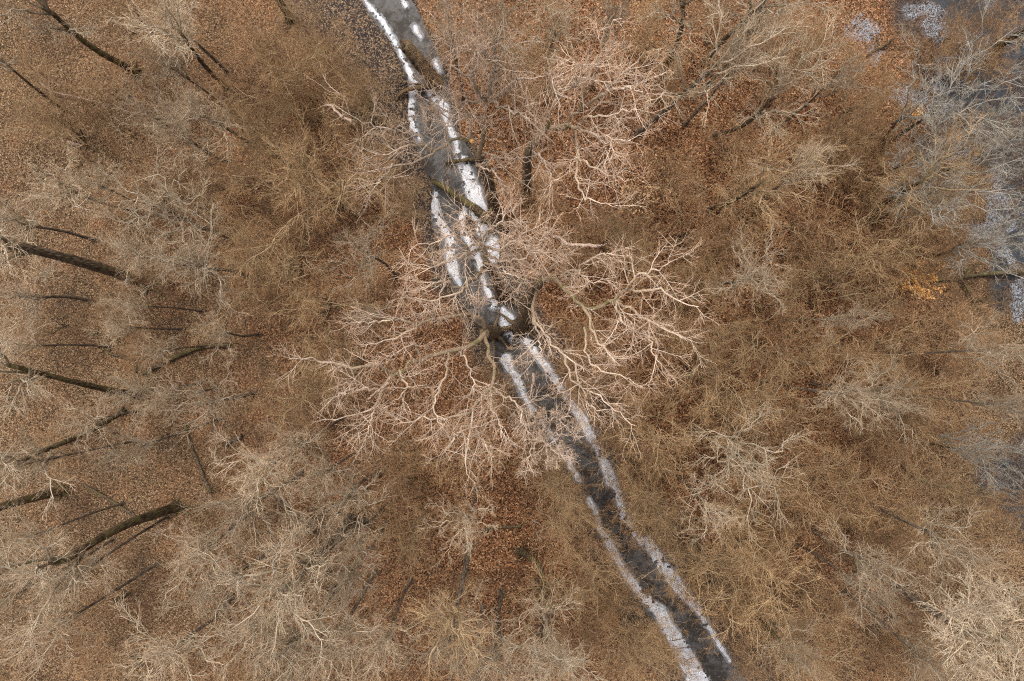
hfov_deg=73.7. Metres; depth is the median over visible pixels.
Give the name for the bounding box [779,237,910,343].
hazel tree
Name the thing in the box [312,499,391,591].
bare tree
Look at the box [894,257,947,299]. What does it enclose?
beech sapling
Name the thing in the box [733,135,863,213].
bare tree
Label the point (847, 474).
bare shrub
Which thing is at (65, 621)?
bare tree
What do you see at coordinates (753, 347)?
hazel tree
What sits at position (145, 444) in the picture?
bare tree
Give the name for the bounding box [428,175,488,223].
fallen log
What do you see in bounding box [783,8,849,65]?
bare shrub
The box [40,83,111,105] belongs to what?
fallen branch
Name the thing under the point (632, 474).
bare shrub
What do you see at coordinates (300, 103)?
bare shrub
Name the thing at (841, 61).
bare shrub
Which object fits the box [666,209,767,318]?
bare shrub
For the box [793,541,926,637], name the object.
bare tree
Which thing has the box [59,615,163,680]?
bare shrub
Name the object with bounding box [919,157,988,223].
bare shrub
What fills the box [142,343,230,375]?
fallen log
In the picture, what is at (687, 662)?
bare shrub
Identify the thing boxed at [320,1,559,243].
oak tree
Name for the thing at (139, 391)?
bare tree
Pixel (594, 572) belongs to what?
hazel tree
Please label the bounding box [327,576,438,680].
bare tree
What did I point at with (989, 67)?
bare shrub
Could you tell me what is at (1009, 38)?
marsh tree
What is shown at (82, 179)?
bare tree
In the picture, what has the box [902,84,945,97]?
fallen log
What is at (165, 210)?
bare tree
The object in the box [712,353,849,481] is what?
hazel tree
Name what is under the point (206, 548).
bare tree
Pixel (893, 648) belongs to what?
bare shrub
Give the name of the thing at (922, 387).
hazel tree
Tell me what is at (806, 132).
bare shrub
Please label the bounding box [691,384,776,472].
bare shrub
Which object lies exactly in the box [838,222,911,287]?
bare shrub
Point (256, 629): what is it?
bare tree
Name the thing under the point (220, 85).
bare shrub
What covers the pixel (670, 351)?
bare shrub
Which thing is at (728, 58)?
bare tree
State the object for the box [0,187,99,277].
bare tree
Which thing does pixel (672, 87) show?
bare shrub
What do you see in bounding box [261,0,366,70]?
hazel tree
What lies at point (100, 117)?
bare shrub
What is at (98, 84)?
bare shrub
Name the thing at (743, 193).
bare tree
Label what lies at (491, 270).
oak tree
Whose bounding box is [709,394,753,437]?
bare shrub
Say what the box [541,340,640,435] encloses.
bare shrub
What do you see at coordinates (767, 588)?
hazel tree
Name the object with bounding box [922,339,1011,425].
bare shrub
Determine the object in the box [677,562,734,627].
bare shrub
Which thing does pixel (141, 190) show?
bare shrub
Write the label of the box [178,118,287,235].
bare shrub
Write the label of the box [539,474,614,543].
bare shrub
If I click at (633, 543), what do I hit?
bare shrub
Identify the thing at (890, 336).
bare shrub
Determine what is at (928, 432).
bare shrub
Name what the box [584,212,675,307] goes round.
hazel tree
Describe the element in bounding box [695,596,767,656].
bare shrub
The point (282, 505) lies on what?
fallen log
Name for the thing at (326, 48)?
bare shrub
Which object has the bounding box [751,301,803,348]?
bare shrub
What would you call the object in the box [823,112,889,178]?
bare shrub
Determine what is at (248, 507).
bare tree
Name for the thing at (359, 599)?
bare tree
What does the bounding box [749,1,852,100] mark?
hazel tree
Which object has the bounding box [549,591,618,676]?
bare shrub
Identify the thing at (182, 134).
bare tree
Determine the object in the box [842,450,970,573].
hazel tree
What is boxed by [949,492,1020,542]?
bare shrub
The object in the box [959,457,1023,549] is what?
bare shrub
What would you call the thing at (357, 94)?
bare shrub
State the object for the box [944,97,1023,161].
bare shrub
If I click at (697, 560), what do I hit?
hazel tree
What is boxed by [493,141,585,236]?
bare shrub
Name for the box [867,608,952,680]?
bare shrub
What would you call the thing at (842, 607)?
bare shrub
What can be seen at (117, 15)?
bare shrub
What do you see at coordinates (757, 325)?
bare shrub
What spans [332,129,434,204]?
bare shrub
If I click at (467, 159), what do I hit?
fallen log
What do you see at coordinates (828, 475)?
hazel tree
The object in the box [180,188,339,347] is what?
hazel tree
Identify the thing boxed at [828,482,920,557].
bare shrub
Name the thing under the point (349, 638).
bare shrub
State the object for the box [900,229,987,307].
bare shrub
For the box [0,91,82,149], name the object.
bare shrub
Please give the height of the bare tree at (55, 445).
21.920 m
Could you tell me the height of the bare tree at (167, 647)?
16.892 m
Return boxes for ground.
[0,0,1023,680]
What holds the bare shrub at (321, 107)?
on the ground
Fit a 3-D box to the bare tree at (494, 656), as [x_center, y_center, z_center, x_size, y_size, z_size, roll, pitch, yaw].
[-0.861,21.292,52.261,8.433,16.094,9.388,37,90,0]
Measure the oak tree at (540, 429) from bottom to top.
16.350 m
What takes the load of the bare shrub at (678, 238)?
on the ground
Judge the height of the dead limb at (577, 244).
1.154 m
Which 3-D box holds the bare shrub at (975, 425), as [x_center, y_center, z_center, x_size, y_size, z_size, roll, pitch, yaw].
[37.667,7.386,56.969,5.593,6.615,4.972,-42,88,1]
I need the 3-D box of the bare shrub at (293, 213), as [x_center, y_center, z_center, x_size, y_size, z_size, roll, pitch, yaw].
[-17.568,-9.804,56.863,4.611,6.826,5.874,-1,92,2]
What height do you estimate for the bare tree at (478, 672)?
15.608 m
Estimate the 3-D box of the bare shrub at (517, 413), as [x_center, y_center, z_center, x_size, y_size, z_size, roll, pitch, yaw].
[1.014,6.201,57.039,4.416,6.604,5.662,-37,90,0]
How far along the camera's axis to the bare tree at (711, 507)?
47.18 m
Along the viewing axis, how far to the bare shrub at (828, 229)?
56.10 m
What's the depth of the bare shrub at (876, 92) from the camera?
54.44 m
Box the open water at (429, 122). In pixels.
[427,100,433,134]
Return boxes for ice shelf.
[362,0,733,680]
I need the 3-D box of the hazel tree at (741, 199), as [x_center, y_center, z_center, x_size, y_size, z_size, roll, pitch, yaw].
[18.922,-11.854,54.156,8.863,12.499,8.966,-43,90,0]
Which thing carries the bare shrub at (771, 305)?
on the ground
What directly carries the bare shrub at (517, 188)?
on the ground
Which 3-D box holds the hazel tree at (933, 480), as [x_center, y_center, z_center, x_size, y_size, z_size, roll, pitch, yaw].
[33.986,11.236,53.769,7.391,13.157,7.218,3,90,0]
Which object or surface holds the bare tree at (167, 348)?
on the ground
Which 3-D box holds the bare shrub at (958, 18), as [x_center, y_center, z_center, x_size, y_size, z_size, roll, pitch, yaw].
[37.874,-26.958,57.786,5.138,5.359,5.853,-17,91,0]
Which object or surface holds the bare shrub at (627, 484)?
on the ground
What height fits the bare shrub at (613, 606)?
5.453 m
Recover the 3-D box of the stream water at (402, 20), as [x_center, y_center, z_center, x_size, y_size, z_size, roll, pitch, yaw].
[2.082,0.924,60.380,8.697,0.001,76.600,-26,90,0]
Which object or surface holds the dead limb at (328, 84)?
attached to the oak tree at (485, 170)
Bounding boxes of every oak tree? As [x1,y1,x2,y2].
[265,247,554,501]
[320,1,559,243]
[386,176,564,333]
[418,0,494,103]
[477,219,719,462]
[506,0,678,225]
[506,397,589,485]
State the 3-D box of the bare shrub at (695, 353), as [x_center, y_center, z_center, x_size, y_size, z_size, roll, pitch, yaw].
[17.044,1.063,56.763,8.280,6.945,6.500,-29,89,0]
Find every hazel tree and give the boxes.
[0,53,114,170]
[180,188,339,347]
[185,77,307,181]
[213,97,405,284]
[217,23,359,126]
[225,242,385,385]
[228,102,349,217]
[236,337,346,450]
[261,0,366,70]
[291,322,370,416]
[310,42,401,134]
[359,493,439,590]
[366,164,432,248]
[419,403,514,508]
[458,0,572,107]
[510,442,601,544]
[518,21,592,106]
[521,463,621,559]
[539,537,639,632]
[578,186,662,285]
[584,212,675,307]
[588,609,698,680]
[597,387,725,495]
[597,612,666,680]
[614,440,714,553]
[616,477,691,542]
[620,0,728,82]
[628,500,795,621]
[629,250,756,365]
[644,318,769,443]
[678,324,803,458]
[682,527,842,666]
[687,134,836,254]
[703,453,824,594]
[706,544,862,677]
[712,268,849,413]
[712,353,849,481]
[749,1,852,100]
[759,591,873,680]
[766,436,895,547]
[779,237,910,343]
[795,270,937,407]
[801,77,895,187]
[826,180,952,300]
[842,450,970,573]
[853,355,997,456]
[876,146,1002,264]
[895,445,1019,534]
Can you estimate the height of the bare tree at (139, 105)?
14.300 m
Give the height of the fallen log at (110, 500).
0.315 m
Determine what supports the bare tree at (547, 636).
on the ground
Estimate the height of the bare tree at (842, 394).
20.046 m
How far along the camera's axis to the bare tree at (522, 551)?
49.67 m
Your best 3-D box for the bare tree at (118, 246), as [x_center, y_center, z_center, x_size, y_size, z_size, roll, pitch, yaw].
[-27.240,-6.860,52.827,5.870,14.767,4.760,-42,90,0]
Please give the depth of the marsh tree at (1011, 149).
51.26 m
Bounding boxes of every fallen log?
[68,140,85,145]
[81,483,135,516]
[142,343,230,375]
[184,421,211,493]
[223,434,242,447]
[261,478,316,535]
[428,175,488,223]
[444,157,474,164]
[478,524,521,532]
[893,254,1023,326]
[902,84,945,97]
[911,475,975,489]
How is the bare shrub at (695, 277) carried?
on the ground
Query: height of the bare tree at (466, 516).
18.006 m
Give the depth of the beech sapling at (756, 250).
57.59 m
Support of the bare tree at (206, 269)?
on the ground
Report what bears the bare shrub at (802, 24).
on the ground
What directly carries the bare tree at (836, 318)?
on the ground
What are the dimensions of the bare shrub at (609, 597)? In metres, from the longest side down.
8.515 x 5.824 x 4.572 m
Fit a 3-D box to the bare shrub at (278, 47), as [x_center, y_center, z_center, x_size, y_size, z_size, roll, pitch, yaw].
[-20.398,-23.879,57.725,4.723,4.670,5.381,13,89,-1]
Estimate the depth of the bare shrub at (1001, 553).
56.79 m
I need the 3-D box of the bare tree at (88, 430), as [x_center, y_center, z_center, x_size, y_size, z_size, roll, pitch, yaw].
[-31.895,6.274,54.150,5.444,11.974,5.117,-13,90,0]
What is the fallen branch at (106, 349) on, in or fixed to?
on the ground
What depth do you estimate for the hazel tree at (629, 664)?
53.13 m
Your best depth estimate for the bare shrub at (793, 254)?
57.08 m
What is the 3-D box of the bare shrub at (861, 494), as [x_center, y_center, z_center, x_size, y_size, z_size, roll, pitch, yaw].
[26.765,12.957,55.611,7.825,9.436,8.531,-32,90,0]
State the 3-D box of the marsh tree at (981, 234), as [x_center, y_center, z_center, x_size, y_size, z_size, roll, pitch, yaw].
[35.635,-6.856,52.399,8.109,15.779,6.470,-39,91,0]
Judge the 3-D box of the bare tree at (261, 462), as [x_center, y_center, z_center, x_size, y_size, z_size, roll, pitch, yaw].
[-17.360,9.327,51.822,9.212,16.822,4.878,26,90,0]
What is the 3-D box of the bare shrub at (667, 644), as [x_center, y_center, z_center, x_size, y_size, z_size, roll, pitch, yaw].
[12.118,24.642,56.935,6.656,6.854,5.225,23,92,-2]
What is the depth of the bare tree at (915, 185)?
47.53 m
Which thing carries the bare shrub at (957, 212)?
on the ground
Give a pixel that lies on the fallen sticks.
(436, 328)
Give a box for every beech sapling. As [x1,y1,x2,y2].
[234,581,286,624]
[615,147,709,209]
[619,177,668,215]
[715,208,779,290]
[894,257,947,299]
[906,108,925,119]
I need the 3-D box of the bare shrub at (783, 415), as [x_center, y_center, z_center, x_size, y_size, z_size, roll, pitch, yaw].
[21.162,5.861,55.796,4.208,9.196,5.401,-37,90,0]
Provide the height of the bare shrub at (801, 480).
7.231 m
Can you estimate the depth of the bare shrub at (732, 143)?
55.90 m
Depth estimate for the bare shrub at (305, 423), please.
56.43 m
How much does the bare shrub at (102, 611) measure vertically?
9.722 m
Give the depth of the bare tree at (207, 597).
46.43 m
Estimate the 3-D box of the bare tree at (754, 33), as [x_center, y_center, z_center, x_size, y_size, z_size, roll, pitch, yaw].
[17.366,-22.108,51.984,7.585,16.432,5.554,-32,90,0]
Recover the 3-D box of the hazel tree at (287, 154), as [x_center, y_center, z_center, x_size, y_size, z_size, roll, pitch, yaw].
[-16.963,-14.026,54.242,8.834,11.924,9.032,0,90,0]
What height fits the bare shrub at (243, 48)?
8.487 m
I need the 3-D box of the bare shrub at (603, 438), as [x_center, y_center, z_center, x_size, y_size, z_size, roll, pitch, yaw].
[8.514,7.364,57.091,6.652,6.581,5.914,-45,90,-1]
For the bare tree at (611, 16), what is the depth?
46.81 m
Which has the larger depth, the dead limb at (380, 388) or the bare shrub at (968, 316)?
the bare shrub at (968, 316)
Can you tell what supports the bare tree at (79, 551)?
on the ground
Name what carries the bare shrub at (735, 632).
on the ground
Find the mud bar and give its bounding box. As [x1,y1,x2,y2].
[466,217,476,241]
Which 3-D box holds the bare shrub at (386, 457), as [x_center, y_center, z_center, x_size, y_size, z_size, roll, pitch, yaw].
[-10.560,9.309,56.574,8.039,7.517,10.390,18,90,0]
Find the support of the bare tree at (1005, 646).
on the ground
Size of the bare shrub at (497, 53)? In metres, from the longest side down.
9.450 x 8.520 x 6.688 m
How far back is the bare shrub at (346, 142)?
57.11 m
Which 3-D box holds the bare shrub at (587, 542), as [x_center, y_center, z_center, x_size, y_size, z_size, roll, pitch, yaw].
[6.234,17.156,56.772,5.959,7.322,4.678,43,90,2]
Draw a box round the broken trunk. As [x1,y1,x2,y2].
[396,39,444,89]
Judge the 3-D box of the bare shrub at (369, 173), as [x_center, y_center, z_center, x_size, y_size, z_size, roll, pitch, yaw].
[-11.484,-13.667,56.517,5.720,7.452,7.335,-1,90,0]
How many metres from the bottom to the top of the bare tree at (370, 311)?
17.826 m
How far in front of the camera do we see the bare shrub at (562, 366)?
56.82 m
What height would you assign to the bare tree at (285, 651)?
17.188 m
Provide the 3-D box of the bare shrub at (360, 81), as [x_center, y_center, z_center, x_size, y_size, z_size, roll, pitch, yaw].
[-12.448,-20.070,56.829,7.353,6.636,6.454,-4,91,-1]
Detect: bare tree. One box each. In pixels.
[0,0,146,82]
[0,7,64,112]
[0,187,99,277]
[0,210,163,299]
[0,247,93,342]
[0,310,111,377]
[0,314,143,425]
[0,405,127,525]
[0,423,135,517]
[0,479,74,510]
[0,495,194,659]
[0,500,125,562]
[0,536,116,649]
[0,559,160,680]
[11,141,140,218]
[13,515,169,616]
[46,387,141,459]
[65,154,154,212]
[67,0,158,39]
[72,416,221,485]
[80,310,182,348]
[83,129,232,276]
[86,364,202,437]
[88,219,201,288]
[89,276,202,328]
[100,72,211,153]
[101,0,230,91]
[101,584,241,680]
[117,184,252,323]
[120,32,224,108]
[122,0,230,75]
[128,328,205,378]
[134,383,217,426]
[142,74,230,173]
[142,360,258,456]
[144,505,264,617]
[151,523,294,667]
[157,59,254,166]
[173,467,304,568]
[175,563,321,679]
[178,516,369,679]
[188,288,259,366]
[204,424,315,535]
[205,509,357,640]
[215,0,296,27]
[237,567,379,680]
[249,416,342,488]
[266,431,364,502]
[266,483,348,568]
[277,566,395,680]
[280,439,400,554]
[289,518,387,631]
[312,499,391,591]
[316,198,401,298]
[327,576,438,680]
[339,292,406,345]
[383,537,497,680]
[394,578,490,680]
[416,0,476,77]
[416,486,499,568]
[430,604,515,680]
[440,0,540,100]
[450,586,571,680]
[493,575,616,680]
[502,540,594,652]
[508,562,589,680]
[515,0,603,88]
[588,0,637,91]
[630,0,813,138]
[636,0,757,79]
[665,462,745,548]
[677,396,814,547]
[680,12,792,127]
[698,0,839,64]
[700,218,793,321]
[703,118,853,229]
[704,0,822,86]
[710,0,855,146]
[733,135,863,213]
[738,582,826,680]
[742,599,868,680]
[760,354,906,434]
[771,35,886,134]
[781,300,894,340]
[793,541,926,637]
[798,512,953,637]
[808,339,938,453]
[840,588,974,680]
[855,490,1018,608]
[855,558,1023,680]
[857,103,1002,240]
[873,308,1023,393]
[882,386,1023,430]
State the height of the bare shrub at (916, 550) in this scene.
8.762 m
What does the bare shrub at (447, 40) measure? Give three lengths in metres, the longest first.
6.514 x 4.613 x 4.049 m
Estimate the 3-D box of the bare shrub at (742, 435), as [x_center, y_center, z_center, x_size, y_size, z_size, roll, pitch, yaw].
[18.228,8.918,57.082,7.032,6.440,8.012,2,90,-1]
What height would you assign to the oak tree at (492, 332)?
23.309 m
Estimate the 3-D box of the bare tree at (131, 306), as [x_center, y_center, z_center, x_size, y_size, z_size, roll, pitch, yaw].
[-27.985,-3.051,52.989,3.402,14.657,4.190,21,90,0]
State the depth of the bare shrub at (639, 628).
56.91 m
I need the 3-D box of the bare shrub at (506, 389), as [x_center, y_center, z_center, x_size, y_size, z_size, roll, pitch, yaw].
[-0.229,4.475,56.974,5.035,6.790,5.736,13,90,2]
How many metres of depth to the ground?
60.02 m
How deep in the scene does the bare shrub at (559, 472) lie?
57.08 m
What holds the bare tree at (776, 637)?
on the ground
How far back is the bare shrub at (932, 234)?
54.68 m
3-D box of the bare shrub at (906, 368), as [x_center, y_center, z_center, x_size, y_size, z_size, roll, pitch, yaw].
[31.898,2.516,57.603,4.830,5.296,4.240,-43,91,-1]
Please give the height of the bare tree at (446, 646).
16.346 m
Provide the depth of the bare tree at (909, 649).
47.03 m
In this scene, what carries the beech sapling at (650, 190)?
on the ground
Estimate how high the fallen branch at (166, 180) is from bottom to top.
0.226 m
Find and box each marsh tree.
[862,95,1000,196]
[874,114,1023,237]
[877,0,1023,148]
[901,404,1023,502]
[913,190,1023,286]
[920,78,1023,179]
[982,2,1023,59]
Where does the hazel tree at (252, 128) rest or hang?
on the ground
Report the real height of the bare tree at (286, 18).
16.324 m
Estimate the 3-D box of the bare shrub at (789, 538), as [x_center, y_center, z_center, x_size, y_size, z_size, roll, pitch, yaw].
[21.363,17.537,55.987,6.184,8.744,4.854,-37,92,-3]
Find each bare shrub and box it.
[0,38,65,104]
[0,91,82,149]
[0,279,73,381]
[6,402,88,492]
[42,580,131,668]
[44,25,156,131]
[52,81,136,140]
[52,274,142,333]
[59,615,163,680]
[84,0,146,54]
[87,126,166,227]
[99,303,175,389]
[105,250,175,306]
[127,0,217,63]
[161,145,233,216]
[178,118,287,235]
[180,56,262,126]
[194,210,277,308]
[198,641,278,680]
[201,0,290,86]
[238,45,316,130]
[240,266,300,318]
[241,23,291,85]
[254,76,322,150]
[254,394,342,453]
[260,382,337,445]
[266,190,323,254]
[268,66,356,151]
[274,5,362,113]
[290,345,366,417]
[294,26,364,96]
[318,53,401,135]
[321,230,407,315]
[324,603,389,669]
[329,120,399,184]
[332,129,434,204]
[333,132,407,215]
[337,65,381,113]
[342,405,444,519]
[346,442,435,553]
[419,494,480,548]
[421,615,475,669]
[423,5,474,62]
[437,556,498,618]
[450,7,540,99]
[460,341,520,397]
[479,44,550,134]
[479,360,538,426]
[490,393,548,447]
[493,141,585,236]
[495,148,571,220]
[495,416,582,489]
[511,0,591,65]
[514,620,578,679]
[516,477,597,576]
[518,181,627,270]
[525,441,586,498]
[526,220,602,322]
[534,337,587,409]
[538,463,600,529]
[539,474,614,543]
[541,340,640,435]
[545,307,616,364]
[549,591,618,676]
[552,224,603,277]
[554,358,620,426]
[561,511,622,568]
[565,326,637,387]
[565,567,665,652]
[570,404,691,503]
[578,385,648,457]
[580,200,665,272]
[580,564,633,642]
[581,526,641,611]
[590,421,649,474]
[591,568,653,634]
[593,334,699,461]
[593,458,669,541]
[602,457,679,514]
[603,444,654,497]
[604,595,670,661]
[608,24,662,79]
[615,485,681,554]
[617,123,714,214]
[620,483,700,564]
[621,616,688,677]
[624,293,722,401]
[636,520,698,572]
[640,158,759,293]
[647,533,726,613]
[647,627,703,680]
[648,52,697,123]
[660,550,756,636]
[663,242,757,321]
[663,307,757,394]
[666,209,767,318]
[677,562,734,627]
[684,177,784,296]
[685,0,754,66]
[686,104,782,183]
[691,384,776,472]
[693,404,782,496]
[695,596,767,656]
[696,419,752,467]
[707,618,769,680]
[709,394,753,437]
[715,297,777,349]
[717,584,793,656]
[723,633,776,680]
[727,439,864,554]
[729,0,828,52]
[737,16,833,122]
[737,260,823,333]
[738,144,835,226]
[740,492,813,561]
[740,525,809,586]
[747,178,871,294]
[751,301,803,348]
[752,377,812,438]
[758,198,850,295]
[759,104,875,185]
[759,445,839,528]
[776,0,834,55]
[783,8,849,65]
[783,93,877,190]
[789,574,851,633]
[792,442,903,543]
[801,449,873,524]
[802,321,878,379]
[805,236,860,298]
[817,346,906,450]
[819,141,897,198]
[819,392,920,482]
[820,28,898,102]
[822,588,884,642]
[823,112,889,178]
[823,115,884,175]
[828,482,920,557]
[835,44,917,129]
[836,254,921,325]
[837,499,923,577]
[837,618,920,680]
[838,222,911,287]
[841,316,909,380]
[844,49,920,111]
[849,134,914,223]
[851,136,937,223]
[853,120,903,177]
[853,489,931,574]
[856,90,921,159]
[859,436,911,483]
[862,379,982,506]
[867,246,929,299]
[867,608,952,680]
[870,294,955,381]
[870,345,927,393]
[871,618,957,680]
[877,505,978,596]
[880,385,941,436]
[884,604,993,680]
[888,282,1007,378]
[889,198,971,276]
[889,594,970,679]
[897,393,971,446]
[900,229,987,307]
[909,180,1003,285]
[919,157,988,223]
[922,24,975,79]
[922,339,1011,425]
[932,292,1015,348]
[935,305,979,359]
[937,0,997,48]
[938,303,1017,373]
[940,406,1009,470]
[941,20,1020,86]
[944,2,1023,94]
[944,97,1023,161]
[944,153,1023,210]
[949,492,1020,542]
[951,521,1023,607]
[958,0,1023,49]
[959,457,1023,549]
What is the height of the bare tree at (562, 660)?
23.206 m
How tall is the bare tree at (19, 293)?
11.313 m
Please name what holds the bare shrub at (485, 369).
on the ground
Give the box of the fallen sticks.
[0,0,1023,680]
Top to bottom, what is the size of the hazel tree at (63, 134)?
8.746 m
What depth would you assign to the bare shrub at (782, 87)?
56.00 m
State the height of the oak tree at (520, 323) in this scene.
23.964 m
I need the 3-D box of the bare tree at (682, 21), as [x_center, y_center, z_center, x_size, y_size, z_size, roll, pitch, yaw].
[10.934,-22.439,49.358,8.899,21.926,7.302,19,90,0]
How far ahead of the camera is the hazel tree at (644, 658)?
54.15 m
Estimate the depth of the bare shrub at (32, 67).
57.17 m
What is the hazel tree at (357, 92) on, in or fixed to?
on the ground
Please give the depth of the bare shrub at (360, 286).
56.81 m
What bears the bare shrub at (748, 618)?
on the ground
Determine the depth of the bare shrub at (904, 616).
55.87 m
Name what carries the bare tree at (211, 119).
on the ground
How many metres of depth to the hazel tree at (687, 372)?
53.72 m
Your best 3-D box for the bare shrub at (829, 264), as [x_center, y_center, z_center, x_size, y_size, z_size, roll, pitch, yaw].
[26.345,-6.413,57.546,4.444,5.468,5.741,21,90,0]
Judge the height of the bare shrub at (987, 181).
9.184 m
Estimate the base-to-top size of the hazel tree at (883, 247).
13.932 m
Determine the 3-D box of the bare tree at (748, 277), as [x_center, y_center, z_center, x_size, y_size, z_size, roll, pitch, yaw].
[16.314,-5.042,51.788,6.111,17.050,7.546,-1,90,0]
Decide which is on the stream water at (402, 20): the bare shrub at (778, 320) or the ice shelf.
the ice shelf
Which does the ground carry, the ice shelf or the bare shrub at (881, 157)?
the bare shrub at (881, 157)
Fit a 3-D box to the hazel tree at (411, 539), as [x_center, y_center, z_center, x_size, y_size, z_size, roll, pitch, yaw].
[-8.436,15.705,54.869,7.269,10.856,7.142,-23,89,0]
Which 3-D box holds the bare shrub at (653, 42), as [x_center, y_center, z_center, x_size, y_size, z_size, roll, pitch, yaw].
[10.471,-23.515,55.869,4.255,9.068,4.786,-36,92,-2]
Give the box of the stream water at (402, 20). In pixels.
[362,0,744,680]
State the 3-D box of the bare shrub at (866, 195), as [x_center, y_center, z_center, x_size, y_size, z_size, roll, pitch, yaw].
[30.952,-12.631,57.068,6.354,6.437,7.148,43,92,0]
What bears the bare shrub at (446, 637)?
on the ground
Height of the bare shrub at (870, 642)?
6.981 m
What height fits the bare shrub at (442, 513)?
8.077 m
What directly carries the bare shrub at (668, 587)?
on the ground
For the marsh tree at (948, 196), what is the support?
on the ground
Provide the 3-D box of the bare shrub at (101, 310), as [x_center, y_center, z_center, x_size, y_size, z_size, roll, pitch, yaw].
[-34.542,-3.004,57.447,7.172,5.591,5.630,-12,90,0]
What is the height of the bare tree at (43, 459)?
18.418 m
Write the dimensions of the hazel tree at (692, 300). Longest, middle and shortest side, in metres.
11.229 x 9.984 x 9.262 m
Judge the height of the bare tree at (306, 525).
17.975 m
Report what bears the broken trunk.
on the ground
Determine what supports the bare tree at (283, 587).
on the ground
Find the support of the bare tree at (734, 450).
on the ground
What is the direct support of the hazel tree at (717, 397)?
on the ground
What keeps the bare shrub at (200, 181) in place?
on the ground
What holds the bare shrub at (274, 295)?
on the ground
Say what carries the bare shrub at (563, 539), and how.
on the ground
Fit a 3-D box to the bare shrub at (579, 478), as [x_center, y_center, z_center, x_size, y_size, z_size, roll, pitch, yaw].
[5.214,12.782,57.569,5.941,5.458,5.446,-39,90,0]
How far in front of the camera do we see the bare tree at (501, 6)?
45.67 m
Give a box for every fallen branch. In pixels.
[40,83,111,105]
[102,347,137,372]
[131,178,188,191]
[596,528,638,541]
[866,34,909,57]
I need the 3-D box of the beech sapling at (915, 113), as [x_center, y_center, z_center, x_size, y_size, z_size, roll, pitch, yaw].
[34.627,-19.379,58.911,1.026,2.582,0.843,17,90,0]
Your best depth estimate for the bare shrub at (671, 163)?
55.71 m
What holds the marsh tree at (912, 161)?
on the ground
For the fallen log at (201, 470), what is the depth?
59.76 m
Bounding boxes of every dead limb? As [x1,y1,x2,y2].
[303,71,340,94]
[325,102,352,121]
[367,382,389,399]
[499,64,535,96]
[529,372,534,398]
[549,234,606,247]
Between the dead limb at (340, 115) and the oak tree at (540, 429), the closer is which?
the dead limb at (340, 115)
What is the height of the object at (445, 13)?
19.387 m
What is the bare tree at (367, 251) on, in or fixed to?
on the ground
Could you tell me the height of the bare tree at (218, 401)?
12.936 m
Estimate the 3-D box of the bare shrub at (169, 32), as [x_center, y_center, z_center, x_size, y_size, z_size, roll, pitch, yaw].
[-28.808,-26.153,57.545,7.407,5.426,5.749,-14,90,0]
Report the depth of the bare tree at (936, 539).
45.74 m
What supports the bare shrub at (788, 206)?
on the ground
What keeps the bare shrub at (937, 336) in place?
on the ground
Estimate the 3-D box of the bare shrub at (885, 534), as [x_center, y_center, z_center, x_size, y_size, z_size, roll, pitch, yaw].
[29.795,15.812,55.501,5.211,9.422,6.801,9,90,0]
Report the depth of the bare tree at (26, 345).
49.60 m
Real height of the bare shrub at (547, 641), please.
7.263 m
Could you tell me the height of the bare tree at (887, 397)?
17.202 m
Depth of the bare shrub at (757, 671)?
56.23 m
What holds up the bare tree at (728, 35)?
on the ground
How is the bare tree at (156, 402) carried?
on the ground
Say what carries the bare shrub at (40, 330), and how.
on the ground
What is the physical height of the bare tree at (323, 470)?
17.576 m
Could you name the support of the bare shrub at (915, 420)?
on the ground
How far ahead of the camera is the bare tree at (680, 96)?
43.55 m
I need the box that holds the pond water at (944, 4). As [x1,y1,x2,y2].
[931,0,1023,529]
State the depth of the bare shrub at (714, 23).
55.14 m
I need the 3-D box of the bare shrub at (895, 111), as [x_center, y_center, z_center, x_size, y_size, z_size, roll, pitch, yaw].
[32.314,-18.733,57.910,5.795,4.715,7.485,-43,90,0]
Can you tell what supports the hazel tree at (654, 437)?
on the ground
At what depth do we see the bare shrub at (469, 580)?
55.58 m
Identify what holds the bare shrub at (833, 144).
on the ground
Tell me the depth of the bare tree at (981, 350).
45.47 m
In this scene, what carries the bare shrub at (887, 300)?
on the ground
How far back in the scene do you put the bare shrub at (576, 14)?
56.69 m
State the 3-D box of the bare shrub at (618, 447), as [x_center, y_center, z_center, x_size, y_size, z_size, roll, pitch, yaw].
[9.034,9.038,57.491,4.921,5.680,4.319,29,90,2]
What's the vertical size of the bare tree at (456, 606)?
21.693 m
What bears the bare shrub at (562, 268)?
on the ground
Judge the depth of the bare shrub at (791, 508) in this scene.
56.27 m
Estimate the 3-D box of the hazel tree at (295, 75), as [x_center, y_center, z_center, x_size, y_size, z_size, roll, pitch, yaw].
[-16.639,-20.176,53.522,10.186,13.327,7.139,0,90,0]
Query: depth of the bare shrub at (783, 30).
57.03 m
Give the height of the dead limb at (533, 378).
0.780 m
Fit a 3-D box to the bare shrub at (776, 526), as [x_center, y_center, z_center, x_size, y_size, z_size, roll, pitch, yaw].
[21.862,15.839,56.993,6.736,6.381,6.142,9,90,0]
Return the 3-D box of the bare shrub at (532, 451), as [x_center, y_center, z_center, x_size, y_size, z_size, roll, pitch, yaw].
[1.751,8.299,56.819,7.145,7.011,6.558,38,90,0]
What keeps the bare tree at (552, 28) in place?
on the ground
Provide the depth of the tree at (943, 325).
54.83 m
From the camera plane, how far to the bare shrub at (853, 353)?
54.72 m
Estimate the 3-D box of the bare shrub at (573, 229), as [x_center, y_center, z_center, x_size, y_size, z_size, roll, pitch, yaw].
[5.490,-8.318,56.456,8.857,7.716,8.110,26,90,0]

